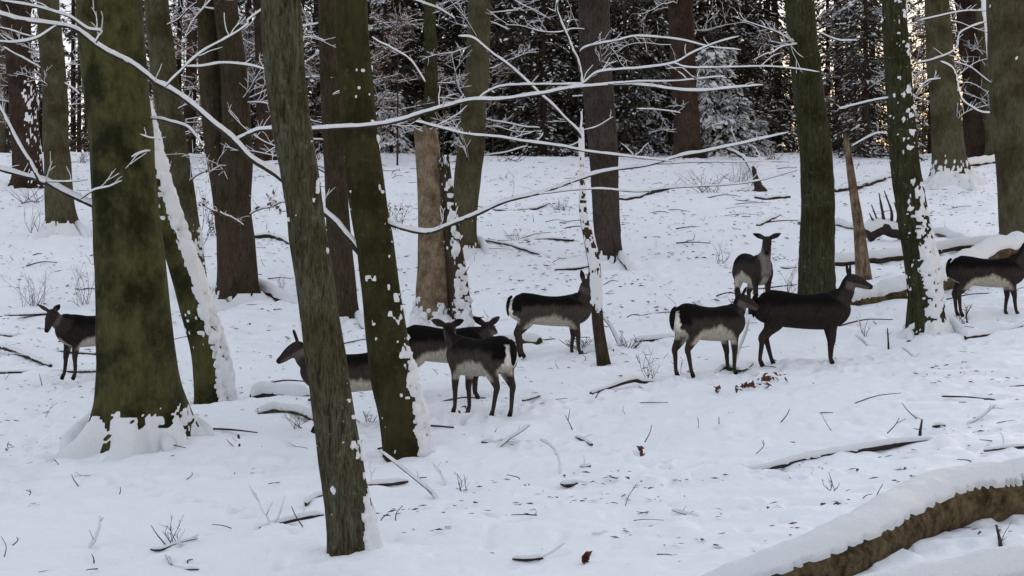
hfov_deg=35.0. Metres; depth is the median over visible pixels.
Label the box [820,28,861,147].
young beech
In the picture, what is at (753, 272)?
fallow deer
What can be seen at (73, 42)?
pine tree
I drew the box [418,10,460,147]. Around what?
pine tree
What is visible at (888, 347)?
standing stick
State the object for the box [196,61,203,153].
conifer
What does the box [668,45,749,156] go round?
conifer
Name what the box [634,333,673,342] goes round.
fallen log
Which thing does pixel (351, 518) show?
oak tree
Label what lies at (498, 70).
tree
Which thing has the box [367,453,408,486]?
fallen stick
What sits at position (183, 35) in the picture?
conifer
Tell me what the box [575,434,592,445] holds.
fallen stick
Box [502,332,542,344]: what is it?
fallen log
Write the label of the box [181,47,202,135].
young beech
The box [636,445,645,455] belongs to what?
leaf clump
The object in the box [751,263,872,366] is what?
fallow deer
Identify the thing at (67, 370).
fallen stick
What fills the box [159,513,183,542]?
bare shrub
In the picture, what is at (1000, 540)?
standing stick
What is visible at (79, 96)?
conifer
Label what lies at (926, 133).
conifer
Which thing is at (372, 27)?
conifer
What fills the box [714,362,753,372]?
fallen stick
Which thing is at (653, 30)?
conifer
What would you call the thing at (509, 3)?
conifer
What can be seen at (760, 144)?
conifer
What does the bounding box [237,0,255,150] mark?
conifer
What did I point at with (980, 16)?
beech tree
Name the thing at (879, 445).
fallen branch
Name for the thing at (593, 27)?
pine tree
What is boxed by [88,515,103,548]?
standing stick
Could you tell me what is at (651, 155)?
bare shrub
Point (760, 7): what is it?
conifer
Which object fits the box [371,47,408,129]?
young beech
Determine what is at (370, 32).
conifer
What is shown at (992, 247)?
fallen log
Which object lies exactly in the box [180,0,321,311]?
beech tree
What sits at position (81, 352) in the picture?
fallen stick
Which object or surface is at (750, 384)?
leaf clump
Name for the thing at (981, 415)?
standing stick
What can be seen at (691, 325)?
fallow deer
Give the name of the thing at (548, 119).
conifer
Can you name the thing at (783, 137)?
conifer
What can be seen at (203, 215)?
bare shrub
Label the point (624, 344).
bare shrub
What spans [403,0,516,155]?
conifer
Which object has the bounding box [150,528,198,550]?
fallen stick
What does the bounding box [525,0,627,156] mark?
conifer
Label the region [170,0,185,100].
pine tree
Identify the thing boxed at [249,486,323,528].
fallen stick
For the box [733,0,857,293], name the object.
oak tree
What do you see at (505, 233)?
bare shrub
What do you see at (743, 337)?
standing stick
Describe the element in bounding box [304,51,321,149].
young beech
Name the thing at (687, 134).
pine tree
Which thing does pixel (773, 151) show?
bare shrub
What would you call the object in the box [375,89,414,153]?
conifer
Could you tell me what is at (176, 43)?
conifer
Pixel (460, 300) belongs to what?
broken snag
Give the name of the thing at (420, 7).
conifer
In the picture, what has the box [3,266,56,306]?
bare shrub
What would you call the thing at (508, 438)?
standing stick
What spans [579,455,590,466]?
fallen stick
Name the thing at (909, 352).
stick
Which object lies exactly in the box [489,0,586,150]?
conifer
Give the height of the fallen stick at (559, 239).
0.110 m
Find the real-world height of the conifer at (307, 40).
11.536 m
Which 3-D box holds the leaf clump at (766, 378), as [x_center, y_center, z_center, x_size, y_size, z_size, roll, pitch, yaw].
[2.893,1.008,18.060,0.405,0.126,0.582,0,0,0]
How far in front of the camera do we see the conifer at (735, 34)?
72.77 m
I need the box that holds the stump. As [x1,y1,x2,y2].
[748,166,767,191]
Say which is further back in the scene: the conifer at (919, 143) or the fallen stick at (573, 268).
the conifer at (919, 143)
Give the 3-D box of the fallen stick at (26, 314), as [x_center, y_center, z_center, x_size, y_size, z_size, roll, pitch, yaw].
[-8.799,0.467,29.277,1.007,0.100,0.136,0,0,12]
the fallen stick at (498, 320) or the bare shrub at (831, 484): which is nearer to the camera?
the bare shrub at (831, 484)
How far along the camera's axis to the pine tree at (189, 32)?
60.99 m
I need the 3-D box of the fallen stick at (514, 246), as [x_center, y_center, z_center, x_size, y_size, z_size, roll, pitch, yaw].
[0.117,-0.803,32.910,0.181,0.466,2.613,0,0,-31]
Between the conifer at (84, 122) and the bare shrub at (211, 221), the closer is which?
the bare shrub at (211, 221)
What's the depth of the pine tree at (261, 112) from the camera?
51.10 m
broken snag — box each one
[408,124,451,327]
[439,150,475,328]
[843,131,871,279]
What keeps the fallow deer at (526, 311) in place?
on the ground
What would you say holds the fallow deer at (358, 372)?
on the ground
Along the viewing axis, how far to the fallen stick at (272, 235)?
36.70 m
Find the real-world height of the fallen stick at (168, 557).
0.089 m
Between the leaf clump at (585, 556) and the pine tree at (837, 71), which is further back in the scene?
the pine tree at (837, 71)
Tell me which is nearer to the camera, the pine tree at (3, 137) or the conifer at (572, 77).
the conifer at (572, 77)
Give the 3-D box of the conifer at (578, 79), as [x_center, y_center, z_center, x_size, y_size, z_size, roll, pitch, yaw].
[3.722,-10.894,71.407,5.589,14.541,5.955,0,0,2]
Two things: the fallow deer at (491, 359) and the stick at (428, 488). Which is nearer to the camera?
the stick at (428, 488)
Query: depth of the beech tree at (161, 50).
30.26 m
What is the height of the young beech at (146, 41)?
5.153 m
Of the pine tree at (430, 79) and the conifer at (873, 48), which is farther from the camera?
the conifer at (873, 48)
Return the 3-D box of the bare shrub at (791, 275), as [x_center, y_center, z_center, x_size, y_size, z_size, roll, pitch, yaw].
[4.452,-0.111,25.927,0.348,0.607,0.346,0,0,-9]
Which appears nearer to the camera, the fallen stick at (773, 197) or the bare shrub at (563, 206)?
the bare shrub at (563, 206)
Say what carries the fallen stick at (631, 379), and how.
on the ground
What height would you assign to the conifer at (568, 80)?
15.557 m
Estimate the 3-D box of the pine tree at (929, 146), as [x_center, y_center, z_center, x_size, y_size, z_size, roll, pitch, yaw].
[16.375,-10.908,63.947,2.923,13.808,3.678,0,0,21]
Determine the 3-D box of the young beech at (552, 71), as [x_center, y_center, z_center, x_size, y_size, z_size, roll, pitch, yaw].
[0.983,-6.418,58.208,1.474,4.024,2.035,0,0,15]
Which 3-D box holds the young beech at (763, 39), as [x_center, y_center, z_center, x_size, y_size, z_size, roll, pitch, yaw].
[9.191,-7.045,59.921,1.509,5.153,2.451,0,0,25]
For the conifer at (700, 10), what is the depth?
59.90 m
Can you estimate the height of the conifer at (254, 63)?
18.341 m
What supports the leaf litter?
on the ground
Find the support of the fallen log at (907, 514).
on the ground
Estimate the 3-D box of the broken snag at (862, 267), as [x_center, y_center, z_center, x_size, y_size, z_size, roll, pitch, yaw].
[5.793,-1.150,27.071,0.546,2.951,0.328,0,0,0]
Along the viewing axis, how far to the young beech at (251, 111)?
51.72 m
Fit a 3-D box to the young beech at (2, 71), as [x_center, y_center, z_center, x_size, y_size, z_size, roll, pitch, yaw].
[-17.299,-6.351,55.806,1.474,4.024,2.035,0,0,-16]
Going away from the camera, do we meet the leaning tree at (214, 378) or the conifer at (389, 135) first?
the leaning tree at (214, 378)
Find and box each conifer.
[0,2,41,152]
[9,0,77,151]
[62,3,88,151]
[63,3,154,151]
[66,34,88,151]
[69,0,181,150]
[143,4,154,108]
[146,0,199,151]
[153,0,203,153]
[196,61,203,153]
[201,0,254,140]
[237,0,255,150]
[240,2,255,149]
[248,0,322,145]
[253,3,312,116]
[302,0,387,152]
[315,0,403,117]
[316,1,465,153]
[321,0,462,153]
[367,0,442,153]
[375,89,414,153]
[382,0,505,154]
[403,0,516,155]
[407,0,539,155]
[423,8,491,145]
[447,0,570,155]
[449,113,489,155]
[464,2,526,145]
[465,0,555,155]
[486,0,587,156]
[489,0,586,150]
[491,0,617,155]
[499,0,577,150]
[522,103,565,155]
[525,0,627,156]
[552,10,644,126]
[553,3,658,121]
[558,0,671,156]
[564,0,709,153]
[611,0,701,155]
[612,3,647,92]
[613,0,747,153]
[614,63,666,155]
[640,0,794,147]
[655,0,777,128]
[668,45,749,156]
[693,0,793,147]
[696,1,785,146]
[705,0,843,152]
[714,0,796,152]
[717,94,765,156]
[729,0,798,152]
[750,118,774,154]
[778,0,868,152]
[817,0,930,151]
[818,0,924,153]
[818,0,927,160]
[821,0,883,150]
[877,0,962,150]
[886,115,925,153]
[907,0,962,152]
[924,13,962,152]
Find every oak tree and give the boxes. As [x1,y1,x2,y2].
[261,0,382,556]
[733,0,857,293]
[836,0,985,341]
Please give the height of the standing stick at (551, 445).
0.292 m
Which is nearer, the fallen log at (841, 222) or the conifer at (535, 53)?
the fallen log at (841, 222)
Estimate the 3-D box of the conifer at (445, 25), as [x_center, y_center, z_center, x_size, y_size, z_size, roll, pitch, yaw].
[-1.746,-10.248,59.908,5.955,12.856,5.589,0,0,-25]
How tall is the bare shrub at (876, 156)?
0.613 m
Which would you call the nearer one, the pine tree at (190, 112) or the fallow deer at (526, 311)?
the fallow deer at (526, 311)
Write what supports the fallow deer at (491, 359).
on the ground
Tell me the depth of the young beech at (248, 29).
54.95 m
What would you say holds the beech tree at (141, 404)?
on the ground
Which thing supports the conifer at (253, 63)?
on the ground
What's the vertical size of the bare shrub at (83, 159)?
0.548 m
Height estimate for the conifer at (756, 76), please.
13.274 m
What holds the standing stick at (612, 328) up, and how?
on the ground
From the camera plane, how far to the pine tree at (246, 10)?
66.94 m
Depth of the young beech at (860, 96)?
57.97 m
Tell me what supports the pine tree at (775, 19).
on the ground
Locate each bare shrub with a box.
[3,184,43,202]
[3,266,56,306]
[21,204,44,232]
[66,264,94,304]
[78,146,89,162]
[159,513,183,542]
[195,185,213,243]
[200,179,215,235]
[277,273,285,287]
[281,408,309,428]
[315,141,322,159]
[356,411,377,423]
[388,201,414,229]
[454,472,468,490]
[496,146,531,161]
[502,230,527,240]
[548,197,568,210]
[560,337,593,349]
[619,331,643,348]
[632,146,658,159]
[637,350,658,378]
[675,168,734,192]
[708,240,730,262]
[720,156,758,182]
[760,143,784,159]
[777,267,797,292]
[822,472,839,490]
[856,312,869,336]
[861,139,888,157]
[956,303,971,323]
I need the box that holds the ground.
[0,152,1023,575]
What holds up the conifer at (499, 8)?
on the ground
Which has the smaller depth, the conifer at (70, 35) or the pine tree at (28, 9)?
the pine tree at (28, 9)
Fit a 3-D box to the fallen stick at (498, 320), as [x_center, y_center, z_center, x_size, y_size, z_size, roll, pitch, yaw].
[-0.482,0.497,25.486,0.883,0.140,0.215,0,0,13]
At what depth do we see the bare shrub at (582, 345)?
21.75 m
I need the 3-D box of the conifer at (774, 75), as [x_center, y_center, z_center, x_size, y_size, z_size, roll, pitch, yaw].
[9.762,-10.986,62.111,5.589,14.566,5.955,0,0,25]
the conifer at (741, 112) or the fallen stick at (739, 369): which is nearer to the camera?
the fallen stick at (739, 369)
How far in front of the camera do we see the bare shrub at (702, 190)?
41.83 m
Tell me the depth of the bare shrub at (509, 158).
50.23 m
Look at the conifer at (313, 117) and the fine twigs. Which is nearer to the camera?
the fine twigs
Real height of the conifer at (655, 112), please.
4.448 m
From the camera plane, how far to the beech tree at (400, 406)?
14.71 m
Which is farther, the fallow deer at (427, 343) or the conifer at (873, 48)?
the conifer at (873, 48)
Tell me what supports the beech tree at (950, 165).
on the ground
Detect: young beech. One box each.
[0,49,8,152]
[144,7,180,100]
[150,10,202,135]
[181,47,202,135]
[240,14,255,116]
[244,45,255,116]
[301,7,313,103]
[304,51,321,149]
[369,14,421,114]
[370,8,433,164]
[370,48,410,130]
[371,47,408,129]
[392,58,424,140]
[416,48,464,152]
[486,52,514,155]
[499,32,528,119]
[514,59,555,120]
[695,26,721,111]
[745,29,788,139]
[770,69,796,148]
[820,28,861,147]
[843,57,884,136]
[882,16,929,154]
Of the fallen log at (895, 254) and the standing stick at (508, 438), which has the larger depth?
the fallen log at (895, 254)
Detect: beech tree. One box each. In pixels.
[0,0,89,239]
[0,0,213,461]
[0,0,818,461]
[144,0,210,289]
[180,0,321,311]
[197,0,221,215]
[222,0,398,328]
[400,0,555,260]
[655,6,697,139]
[867,0,989,190]
[955,0,1023,235]
[956,0,993,155]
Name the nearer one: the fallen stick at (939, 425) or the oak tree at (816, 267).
the fallen stick at (939, 425)
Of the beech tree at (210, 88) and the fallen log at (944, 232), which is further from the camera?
the fallen log at (944, 232)
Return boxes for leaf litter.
[0,153,1019,554]
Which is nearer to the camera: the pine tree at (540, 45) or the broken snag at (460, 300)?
the broken snag at (460, 300)
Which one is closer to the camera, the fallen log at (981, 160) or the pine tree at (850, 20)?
the fallen log at (981, 160)
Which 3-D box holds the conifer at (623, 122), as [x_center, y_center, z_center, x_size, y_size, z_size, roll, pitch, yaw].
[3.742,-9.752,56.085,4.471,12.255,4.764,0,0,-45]
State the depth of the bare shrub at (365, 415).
16.91 m
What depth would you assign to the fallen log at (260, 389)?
19.50 m
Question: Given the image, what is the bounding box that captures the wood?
[9,35,962,153]
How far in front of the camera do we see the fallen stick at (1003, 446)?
12.80 m
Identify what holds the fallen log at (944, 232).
on the ground
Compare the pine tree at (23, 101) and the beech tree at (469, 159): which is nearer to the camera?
the beech tree at (469, 159)
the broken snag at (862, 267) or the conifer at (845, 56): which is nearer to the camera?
the broken snag at (862, 267)
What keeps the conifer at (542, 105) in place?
on the ground
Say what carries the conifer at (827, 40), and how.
on the ground
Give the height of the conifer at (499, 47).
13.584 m
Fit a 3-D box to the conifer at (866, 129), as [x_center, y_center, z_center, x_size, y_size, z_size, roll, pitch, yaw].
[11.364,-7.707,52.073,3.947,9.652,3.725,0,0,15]
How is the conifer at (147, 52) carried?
on the ground
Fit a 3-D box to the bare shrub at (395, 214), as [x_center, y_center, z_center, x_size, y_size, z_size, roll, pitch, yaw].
[-2.568,-1.665,36.904,0.881,0.704,0.399,0,0,33]
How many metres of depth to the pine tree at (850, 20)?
61.94 m
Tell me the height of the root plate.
1.028 m
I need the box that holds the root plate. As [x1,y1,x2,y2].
[864,191,899,241]
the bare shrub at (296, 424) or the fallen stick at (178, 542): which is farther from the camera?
the bare shrub at (296, 424)
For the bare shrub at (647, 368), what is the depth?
18.64 m
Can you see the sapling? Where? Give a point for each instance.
(596, 296)
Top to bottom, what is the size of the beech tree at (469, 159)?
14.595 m
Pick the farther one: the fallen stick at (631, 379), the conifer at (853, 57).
the conifer at (853, 57)
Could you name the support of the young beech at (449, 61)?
on the ground
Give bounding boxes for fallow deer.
[37,304,95,379]
[276,330,371,432]
[407,316,499,398]
[431,319,517,416]
[506,270,590,357]
[669,287,760,377]
[732,233,780,313]
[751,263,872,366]
[946,243,1023,316]
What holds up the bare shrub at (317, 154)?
on the ground
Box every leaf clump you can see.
[582,551,591,564]
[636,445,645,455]
[714,385,720,393]
[735,381,771,392]
[756,372,788,384]
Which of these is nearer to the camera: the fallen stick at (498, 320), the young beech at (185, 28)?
the fallen stick at (498, 320)
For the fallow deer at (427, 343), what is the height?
0.950 m
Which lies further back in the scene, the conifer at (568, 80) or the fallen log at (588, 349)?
the conifer at (568, 80)
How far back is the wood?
108.66 m
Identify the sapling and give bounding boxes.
[458,0,740,365]
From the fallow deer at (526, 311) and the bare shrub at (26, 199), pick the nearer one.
the fallow deer at (526, 311)
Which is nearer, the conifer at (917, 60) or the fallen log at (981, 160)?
the fallen log at (981, 160)
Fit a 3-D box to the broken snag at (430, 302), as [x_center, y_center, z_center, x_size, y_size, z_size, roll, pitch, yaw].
[-1.090,-0.512,22.901,1.035,3.649,0.990,0,0,0]
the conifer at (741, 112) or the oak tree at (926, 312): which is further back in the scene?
the conifer at (741, 112)
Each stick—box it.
[0,329,22,336]
[0,343,51,366]
[0,360,95,373]
[2,312,46,315]
[51,349,95,354]
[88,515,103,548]
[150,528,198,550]
[164,554,198,569]
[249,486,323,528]
[255,232,288,244]
[304,491,322,505]
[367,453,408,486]
[379,450,438,499]
[433,462,445,484]
[478,202,549,210]
[481,435,528,444]
[483,316,508,321]
[484,238,549,257]
[496,424,529,447]
[512,542,564,561]
[522,394,541,401]
[523,237,573,241]
[540,438,560,473]
[555,264,587,270]
[560,479,587,487]
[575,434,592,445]
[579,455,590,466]
[589,376,662,394]
[592,530,606,534]
[603,314,620,345]
[619,185,681,199]
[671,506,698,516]
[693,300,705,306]
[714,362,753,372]
[726,147,752,186]
[736,319,749,361]
[754,194,790,199]
[756,213,780,225]
[780,258,796,268]
[834,173,890,192]
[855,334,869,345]
[883,328,892,348]
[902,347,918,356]
[914,414,922,435]
[932,422,945,427]
[964,322,1023,339]
[966,404,1000,424]
[983,432,1023,451]
[995,521,1011,546]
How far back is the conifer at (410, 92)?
61.19 m
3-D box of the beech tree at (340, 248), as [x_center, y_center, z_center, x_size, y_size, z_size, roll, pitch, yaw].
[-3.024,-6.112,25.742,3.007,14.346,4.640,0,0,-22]
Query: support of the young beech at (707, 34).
on the ground
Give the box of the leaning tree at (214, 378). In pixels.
[150,100,237,404]
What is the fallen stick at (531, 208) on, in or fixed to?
on the ground
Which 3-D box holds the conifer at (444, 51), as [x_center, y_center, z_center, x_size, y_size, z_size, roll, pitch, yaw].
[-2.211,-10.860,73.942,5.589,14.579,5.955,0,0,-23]
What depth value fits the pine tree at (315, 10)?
63.70 m
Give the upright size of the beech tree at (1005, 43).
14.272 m
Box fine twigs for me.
[1,155,1023,571]
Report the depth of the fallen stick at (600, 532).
10.38 m
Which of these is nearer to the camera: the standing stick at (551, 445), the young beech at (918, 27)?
the standing stick at (551, 445)
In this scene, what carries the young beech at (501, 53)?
on the ground
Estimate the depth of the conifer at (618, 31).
69.92 m
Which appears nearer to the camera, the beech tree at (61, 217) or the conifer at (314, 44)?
the beech tree at (61, 217)
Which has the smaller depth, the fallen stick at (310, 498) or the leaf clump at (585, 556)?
the leaf clump at (585, 556)
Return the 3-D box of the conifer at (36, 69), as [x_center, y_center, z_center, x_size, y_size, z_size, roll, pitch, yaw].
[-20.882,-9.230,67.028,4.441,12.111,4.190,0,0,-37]
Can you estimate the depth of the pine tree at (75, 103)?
64.21 m
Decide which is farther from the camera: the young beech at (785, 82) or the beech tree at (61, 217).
the young beech at (785, 82)
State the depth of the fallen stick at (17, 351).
24.69 m
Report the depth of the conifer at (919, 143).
53.75 m
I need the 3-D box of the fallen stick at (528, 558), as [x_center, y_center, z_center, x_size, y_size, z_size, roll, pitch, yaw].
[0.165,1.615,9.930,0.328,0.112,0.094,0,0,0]
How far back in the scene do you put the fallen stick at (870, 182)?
42.89 m
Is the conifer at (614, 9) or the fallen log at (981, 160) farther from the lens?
the conifer at (614, 9)
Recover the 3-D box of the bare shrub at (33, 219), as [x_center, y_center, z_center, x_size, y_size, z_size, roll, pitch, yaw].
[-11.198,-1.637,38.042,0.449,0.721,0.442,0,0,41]
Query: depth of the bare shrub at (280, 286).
29.95 m
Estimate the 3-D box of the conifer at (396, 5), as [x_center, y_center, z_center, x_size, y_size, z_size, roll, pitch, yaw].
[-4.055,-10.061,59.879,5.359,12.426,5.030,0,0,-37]
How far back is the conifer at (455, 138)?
56.00 m
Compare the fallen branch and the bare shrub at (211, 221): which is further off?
the bare shrub at (211, 221)
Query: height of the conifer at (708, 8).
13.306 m
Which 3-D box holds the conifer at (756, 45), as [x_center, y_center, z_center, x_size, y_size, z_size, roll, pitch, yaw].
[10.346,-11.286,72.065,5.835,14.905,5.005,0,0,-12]
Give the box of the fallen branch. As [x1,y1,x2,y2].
[746,436,932,468]
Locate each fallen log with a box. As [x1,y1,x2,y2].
[250,381,309,397]
[257,401,312,420]
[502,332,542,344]
[581,343,613,353]
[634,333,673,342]
[701,457,1023,575]
[797,218,852,229]
[835,233,998,265]
[850,231,1023,305]
[931,226,974,238]
[968,154,994,165]
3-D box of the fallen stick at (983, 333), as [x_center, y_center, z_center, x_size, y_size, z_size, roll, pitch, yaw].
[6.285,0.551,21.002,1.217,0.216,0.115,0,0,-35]
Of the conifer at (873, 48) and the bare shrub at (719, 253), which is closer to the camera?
the bare shrub at (719, 253)
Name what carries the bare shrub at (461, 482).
on the ground
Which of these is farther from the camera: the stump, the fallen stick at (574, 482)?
the stump
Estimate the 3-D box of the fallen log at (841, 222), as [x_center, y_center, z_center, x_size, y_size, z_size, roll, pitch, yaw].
[6.668,-1.332,33.891,0.302,0.350,1.630,0,0,-40]
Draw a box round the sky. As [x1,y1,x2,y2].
[9,0,962,152]
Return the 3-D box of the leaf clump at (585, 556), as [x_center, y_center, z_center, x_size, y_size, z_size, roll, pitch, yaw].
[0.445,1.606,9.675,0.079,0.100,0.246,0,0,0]
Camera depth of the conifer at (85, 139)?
63.66 m
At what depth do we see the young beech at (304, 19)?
52.04 m
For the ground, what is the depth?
16.57 m
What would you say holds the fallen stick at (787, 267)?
on the ground
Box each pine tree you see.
[0,0,78,188]
[0,0,79,93]
[0,16,39,152]
[68,37,83,105]
[69,0,79,151]
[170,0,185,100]
[178,6,254,151]
[183,0,201,153]
[242,0,277,160]
[243,0,255,85]
[310,0,321,152]
[371,0,464,143]
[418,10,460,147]
[485,0,684,270]
[519,1,550,106]
[611,0,761,158]
[762,1,791,148]
[817,0,847,151]
[821,9,911,152]
[907,11,931,153]
[952,0,985,157]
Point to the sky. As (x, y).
(67, 2)
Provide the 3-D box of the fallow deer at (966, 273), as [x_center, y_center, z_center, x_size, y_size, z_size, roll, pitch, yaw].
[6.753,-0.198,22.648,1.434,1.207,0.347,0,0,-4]
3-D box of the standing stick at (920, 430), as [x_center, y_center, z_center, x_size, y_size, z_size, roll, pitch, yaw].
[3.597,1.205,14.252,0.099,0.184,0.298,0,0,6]
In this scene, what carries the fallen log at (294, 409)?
on the ground
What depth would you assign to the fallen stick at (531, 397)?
17.72 m
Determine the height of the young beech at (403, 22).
5.153 m
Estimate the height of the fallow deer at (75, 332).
1.038 m
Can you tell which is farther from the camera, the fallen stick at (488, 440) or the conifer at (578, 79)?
the conifer at (578, 79)
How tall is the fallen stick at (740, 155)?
1.853 m
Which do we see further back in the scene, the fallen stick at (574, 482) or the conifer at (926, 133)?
the conifer at (926, 133)
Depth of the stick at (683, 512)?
10.99 m
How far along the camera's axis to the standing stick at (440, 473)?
13.36 m
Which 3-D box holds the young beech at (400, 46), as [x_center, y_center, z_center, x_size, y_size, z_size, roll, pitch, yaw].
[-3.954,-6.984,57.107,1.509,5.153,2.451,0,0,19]
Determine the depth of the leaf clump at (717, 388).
17.52 m
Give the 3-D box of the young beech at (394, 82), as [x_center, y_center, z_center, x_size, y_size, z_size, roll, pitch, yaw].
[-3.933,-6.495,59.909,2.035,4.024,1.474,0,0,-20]
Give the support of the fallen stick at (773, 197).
on the ground
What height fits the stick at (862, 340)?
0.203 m
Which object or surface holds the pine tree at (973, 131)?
on the ground
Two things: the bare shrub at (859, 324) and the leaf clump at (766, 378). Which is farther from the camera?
the bare shrub at (859, 324)
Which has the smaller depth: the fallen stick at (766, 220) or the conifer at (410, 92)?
the fallen stick at (766, 220)
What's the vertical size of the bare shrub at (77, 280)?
0.762 m
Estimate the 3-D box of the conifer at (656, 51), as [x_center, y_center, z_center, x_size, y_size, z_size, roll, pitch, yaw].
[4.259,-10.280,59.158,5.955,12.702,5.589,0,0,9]
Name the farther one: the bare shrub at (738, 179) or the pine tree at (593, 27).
the bare shrub at (738, 179)
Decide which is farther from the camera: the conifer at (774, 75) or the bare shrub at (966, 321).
the conifer at (774, 75)
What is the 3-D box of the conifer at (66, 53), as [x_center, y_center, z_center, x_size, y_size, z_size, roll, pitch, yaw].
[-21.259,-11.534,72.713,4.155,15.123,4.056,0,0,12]
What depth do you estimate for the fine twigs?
22.12 m
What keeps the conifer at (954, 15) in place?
on the ground
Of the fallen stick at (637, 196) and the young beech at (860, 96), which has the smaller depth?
the fallen stick at (637, 196)
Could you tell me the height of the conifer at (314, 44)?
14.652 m
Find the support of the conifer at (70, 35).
on the ground
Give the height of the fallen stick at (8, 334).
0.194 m
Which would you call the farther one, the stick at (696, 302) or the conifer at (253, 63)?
the conifer at (253, 63)

